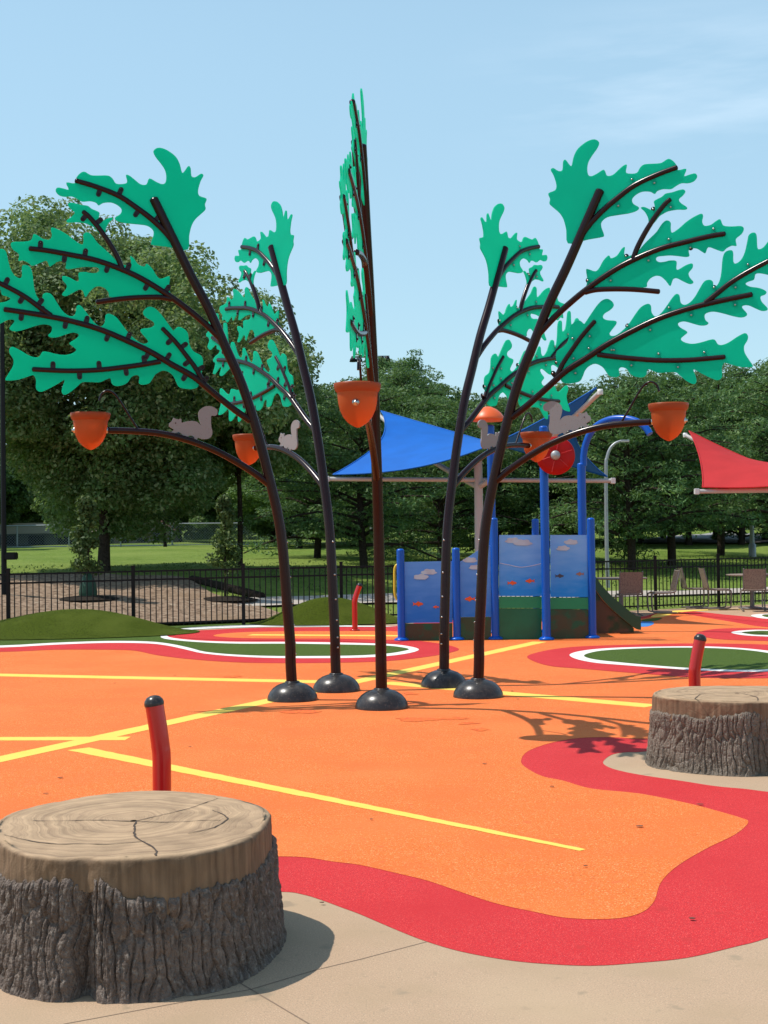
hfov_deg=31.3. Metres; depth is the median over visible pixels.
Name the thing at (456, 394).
woodland tree
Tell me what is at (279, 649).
ground marking
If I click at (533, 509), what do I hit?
pine tree
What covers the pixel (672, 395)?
woodland tree
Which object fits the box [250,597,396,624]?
turf mound
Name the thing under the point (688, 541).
woodland tree
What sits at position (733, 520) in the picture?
pine tree
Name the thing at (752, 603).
round cafe table
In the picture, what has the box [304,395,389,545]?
woodland tree
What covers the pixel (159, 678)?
yellow stripe
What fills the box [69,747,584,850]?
yellow stripe
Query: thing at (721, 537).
pine tree
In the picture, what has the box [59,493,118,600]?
young tree
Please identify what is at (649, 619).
green landing surface
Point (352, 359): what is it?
floodlight mast
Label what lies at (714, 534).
woodland tree
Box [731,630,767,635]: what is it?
white line
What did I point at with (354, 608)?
red bollard
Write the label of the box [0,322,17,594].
dark light pole
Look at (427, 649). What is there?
red ring surface
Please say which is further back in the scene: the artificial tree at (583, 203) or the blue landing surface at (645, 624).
the blue landing surface at (645, 624)
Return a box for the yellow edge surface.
[651,609,738,616]
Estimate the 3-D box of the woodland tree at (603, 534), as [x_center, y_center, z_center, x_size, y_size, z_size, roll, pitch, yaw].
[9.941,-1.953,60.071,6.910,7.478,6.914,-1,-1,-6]
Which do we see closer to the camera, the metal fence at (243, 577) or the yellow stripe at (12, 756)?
the yellow stripe at (12, 756)
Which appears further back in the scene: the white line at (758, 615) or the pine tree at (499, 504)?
the pine tree at (499, 504)
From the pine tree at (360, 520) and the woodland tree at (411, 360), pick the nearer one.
the pine tree at (360, 520)
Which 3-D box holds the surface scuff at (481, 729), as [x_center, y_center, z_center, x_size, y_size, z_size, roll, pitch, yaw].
[0.813,1.827,11.518,0.160,0.001,0.169,0,-2,-37]
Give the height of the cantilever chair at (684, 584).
0.911 m
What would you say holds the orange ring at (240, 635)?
on the red ring surface at (206, 634)
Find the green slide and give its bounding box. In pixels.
[596,578,640,632]
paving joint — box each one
[64,941,426,1023]
[240,983,309,1023]
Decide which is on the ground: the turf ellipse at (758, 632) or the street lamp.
the street lamp
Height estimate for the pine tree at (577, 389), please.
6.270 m
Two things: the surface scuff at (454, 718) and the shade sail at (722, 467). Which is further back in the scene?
the shade sail at (722, 467)
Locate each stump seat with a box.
[0,791,286,1003]
[645,686,767,776]
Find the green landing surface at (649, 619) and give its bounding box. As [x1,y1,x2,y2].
[641,618,661,621]
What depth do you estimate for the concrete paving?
4.89 m
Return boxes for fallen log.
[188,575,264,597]
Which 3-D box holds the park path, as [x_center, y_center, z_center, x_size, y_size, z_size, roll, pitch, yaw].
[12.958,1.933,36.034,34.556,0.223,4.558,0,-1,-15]
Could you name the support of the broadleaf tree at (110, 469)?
on the ground
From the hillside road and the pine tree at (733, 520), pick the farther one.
the hillside road
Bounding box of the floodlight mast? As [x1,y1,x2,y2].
[349,356,390,528]
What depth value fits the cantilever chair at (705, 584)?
29.87 m
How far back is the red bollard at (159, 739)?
6.99 m
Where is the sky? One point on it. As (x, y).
(471, 106)
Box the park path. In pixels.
[237,587,767,605]
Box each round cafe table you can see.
[597,577,647,613]
[726,573,767,608]
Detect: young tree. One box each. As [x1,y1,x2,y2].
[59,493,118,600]
[203,493,257,600]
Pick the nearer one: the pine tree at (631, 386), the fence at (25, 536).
the pine tree at (631, 386)
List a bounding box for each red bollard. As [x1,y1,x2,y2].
[144,695,170,790]
[350,583,361,630]
[689,634,706,685]
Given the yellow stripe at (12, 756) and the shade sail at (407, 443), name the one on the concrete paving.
the shade sail at (407, 443)
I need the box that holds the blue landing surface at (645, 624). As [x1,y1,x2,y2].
[641,621,653,626]
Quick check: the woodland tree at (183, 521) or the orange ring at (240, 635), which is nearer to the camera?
the orange ring at (240, 635)
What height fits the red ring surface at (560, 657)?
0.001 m
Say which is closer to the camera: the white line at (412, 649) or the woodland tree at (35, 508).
the white line at (412, 649)
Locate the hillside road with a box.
[625,532,767,542]
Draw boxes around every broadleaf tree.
[0,194,319,570]
[125,454,205,546]
[197,287,324,566]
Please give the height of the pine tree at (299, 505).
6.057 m
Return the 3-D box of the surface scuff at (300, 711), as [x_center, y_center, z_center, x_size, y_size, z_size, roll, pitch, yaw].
[-0.778,1.877,12.896,0.356,0.001,0.328,-2,-2,36]
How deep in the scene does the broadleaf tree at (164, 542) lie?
65.91 m
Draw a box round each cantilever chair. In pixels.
[615,571,642,615]
[647,569,679,613]
[678,568,708,608]
[698,568,731,609]
[740,568,766,610]
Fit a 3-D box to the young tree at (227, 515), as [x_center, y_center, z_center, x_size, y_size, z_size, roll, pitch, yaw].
[-3.546,0.799,30.491,1.500,2.444,1.500,-1,-1,0]
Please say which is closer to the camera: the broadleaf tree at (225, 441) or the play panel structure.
the play panel structure
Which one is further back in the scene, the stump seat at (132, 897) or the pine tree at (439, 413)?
the pine tree at (439, 413)
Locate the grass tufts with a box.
[0,555,767,613]
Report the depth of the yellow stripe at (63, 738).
11.30 m
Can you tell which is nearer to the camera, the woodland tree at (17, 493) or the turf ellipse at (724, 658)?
the turf ellipse at (724, 658)
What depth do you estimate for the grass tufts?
38.44 m
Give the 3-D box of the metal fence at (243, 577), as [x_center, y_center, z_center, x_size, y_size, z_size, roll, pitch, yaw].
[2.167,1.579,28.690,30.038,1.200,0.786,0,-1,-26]
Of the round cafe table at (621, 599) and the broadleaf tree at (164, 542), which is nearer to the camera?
the round cafe table at (621, 599)
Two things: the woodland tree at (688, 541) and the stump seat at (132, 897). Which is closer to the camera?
the stump seat at (132, 897)
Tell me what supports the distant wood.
on the ground
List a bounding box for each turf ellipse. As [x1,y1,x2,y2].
[584,648,767,669]
[742,631,767,634]
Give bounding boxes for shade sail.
[328,387,615,551]
[683,430,767,494]
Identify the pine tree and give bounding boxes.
[228,387,371,557]
[234,376,457,567]
[332,359,474,552]
[346,395,559,560]
[410,397,587,559]
[453,404,620,552]
[500,383,677,551]
[529,370,756,569]
[580,370,767,565]
[635,363,767,555]
[674,357,767,532]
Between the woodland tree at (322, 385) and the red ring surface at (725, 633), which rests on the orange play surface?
the red ring surface at (725, 633)
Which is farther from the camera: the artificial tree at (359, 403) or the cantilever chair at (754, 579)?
the cantilever chair at (754, 579)
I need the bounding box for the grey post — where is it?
[748,525,755,556]
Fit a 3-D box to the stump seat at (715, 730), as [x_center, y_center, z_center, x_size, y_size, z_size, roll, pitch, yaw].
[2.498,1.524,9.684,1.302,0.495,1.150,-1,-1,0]
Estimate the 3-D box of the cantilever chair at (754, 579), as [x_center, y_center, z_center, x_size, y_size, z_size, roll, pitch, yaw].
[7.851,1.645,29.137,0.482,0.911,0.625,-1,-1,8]
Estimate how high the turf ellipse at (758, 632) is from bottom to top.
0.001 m
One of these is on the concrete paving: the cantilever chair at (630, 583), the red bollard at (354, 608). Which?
the cantilever chair at (630, 583)
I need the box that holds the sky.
[0,0,767,422]
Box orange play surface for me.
[0,613,767,918]
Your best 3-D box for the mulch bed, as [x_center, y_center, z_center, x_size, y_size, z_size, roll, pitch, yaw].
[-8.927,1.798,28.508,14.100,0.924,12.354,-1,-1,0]
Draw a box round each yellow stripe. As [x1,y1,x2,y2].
[0,642,543,761]
[0,674,316,682]
[0,737,129,739]
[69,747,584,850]
[251,634,397,635]
[387,682,651,706]
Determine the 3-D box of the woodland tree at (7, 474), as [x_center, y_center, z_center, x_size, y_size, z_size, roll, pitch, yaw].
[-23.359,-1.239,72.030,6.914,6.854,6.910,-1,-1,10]
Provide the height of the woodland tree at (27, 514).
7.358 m
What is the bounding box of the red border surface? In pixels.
[198,611,767,965]
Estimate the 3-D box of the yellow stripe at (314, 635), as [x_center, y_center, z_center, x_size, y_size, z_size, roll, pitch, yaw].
[-1.021,2.091,23.244,2.678,0.001,0.308,-1,-1,16]
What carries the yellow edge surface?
on the orange play surface
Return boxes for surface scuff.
[223,675,241,677]
[279,709,320,712]
[397,717,441,721]
[439,717,468,719]
[459,722,477,724]
[472,728,489,730]
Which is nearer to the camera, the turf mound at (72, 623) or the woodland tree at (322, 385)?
the turf mound at (72, 623)
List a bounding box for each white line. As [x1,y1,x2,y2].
[0,625,418,657]
[570,646,767,671]
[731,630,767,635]
[751,614,767,618]
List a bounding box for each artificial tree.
[0,148,317,702]
[206,201,359,692]
[334,88,407,710]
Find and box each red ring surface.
[0,634,458,662]
[175,627,400,642]
[527,643,767,677]
[678,612,767,622]
[696,628,767,640]
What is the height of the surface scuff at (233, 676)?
0.001 m
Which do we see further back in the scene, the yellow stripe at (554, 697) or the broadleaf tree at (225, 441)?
the broadleaf tree at (225, 441)
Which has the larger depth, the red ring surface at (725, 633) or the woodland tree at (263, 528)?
the woodland tree at (263, 528)
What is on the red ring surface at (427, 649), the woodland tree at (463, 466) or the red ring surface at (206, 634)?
the red ring surface at (206, 634)
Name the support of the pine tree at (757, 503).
on the ground
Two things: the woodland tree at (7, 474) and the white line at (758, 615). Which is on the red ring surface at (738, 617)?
the white line at (758, 615)
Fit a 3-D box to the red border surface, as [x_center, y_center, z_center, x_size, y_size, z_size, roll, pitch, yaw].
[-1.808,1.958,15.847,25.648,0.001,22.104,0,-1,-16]
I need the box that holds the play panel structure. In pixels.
[393,407,652,640]
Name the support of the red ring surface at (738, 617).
on the red border surface
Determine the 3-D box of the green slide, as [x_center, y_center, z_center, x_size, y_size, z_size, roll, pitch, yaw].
[3.883,1.519,23.172,0.783,1.002,0.710,-1,-1,0]
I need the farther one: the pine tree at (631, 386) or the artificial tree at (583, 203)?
the pine tree at (631, 386)
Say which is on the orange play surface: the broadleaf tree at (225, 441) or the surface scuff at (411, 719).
the surface scuff at (411, 719)
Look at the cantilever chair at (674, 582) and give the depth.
28.48 m
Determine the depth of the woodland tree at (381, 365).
59.95 m
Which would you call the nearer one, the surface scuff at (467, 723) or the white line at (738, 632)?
the surface scuff at (467, 723)
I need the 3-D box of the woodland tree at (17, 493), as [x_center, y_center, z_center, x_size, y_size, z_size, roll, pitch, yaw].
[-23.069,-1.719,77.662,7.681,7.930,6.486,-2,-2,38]
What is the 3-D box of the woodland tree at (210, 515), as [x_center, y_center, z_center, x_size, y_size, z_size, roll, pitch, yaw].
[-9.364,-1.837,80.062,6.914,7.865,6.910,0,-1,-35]
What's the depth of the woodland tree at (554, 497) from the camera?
63.88 m
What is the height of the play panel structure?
3.953 m
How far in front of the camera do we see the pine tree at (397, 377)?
49.74 m
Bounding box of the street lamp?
[604,440,628,587]
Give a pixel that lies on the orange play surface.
(339, 746)
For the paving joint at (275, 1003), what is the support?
on the concrete paving
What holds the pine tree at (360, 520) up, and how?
on the ground
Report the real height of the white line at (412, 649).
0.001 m
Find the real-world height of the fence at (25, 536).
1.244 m
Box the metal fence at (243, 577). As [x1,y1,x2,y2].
[0,554,767,624]
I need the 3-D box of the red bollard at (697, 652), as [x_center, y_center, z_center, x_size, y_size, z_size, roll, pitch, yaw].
[2.542,1.399,11.172,0.187,0.810,0.170,-1,-1,0]
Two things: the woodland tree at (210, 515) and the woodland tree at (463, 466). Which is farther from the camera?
the woodland tree at (210, 515)
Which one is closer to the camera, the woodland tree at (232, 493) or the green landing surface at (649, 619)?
the green landing surface at (649, 619)
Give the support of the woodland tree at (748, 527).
on the ground
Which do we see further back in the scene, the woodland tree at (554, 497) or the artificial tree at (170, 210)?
the woodland tree at (554, 497)
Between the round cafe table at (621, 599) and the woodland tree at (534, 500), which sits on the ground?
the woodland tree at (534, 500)
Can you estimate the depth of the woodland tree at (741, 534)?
61.88 m
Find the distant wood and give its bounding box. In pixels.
[110,445,368,540]
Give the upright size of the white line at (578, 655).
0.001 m
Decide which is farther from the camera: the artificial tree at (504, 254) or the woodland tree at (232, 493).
the woodland tree at (232, 493)
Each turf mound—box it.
[0,609,199,639]
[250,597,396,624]
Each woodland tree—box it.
[0,444,39,524]
[0,460,11,498]
[6,461,56,522]
[29,474,132,522]
[137,500,189,541]
[177,445,250,534]
[222,475,313,546]
[225,405,370,548]
[288,383,336,532]
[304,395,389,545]
[321,351,431,541]
[386,349,450,541]
[398,381,481,539]
[412,410,532,544]
[451,397,569,544]
[525,383,598,531]
[560,385,692,545]
[648,375,675,537]
[652,386,747,544]
[673,373,755,539]
[683,363,767,544]
[740,362,767,539]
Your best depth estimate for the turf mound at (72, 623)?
23.81 m
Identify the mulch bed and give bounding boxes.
[0,573,279,622]
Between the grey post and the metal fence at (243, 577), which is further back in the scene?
the grey post
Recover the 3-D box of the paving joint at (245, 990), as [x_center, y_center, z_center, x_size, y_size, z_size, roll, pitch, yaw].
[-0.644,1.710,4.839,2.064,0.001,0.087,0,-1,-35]
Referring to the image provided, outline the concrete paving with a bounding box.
[0,604,767,1023]
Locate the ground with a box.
[0,524,767,625]
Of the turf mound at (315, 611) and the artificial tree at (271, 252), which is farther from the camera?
the turf mound at (315, 611)
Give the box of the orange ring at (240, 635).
[213,631,397,639]

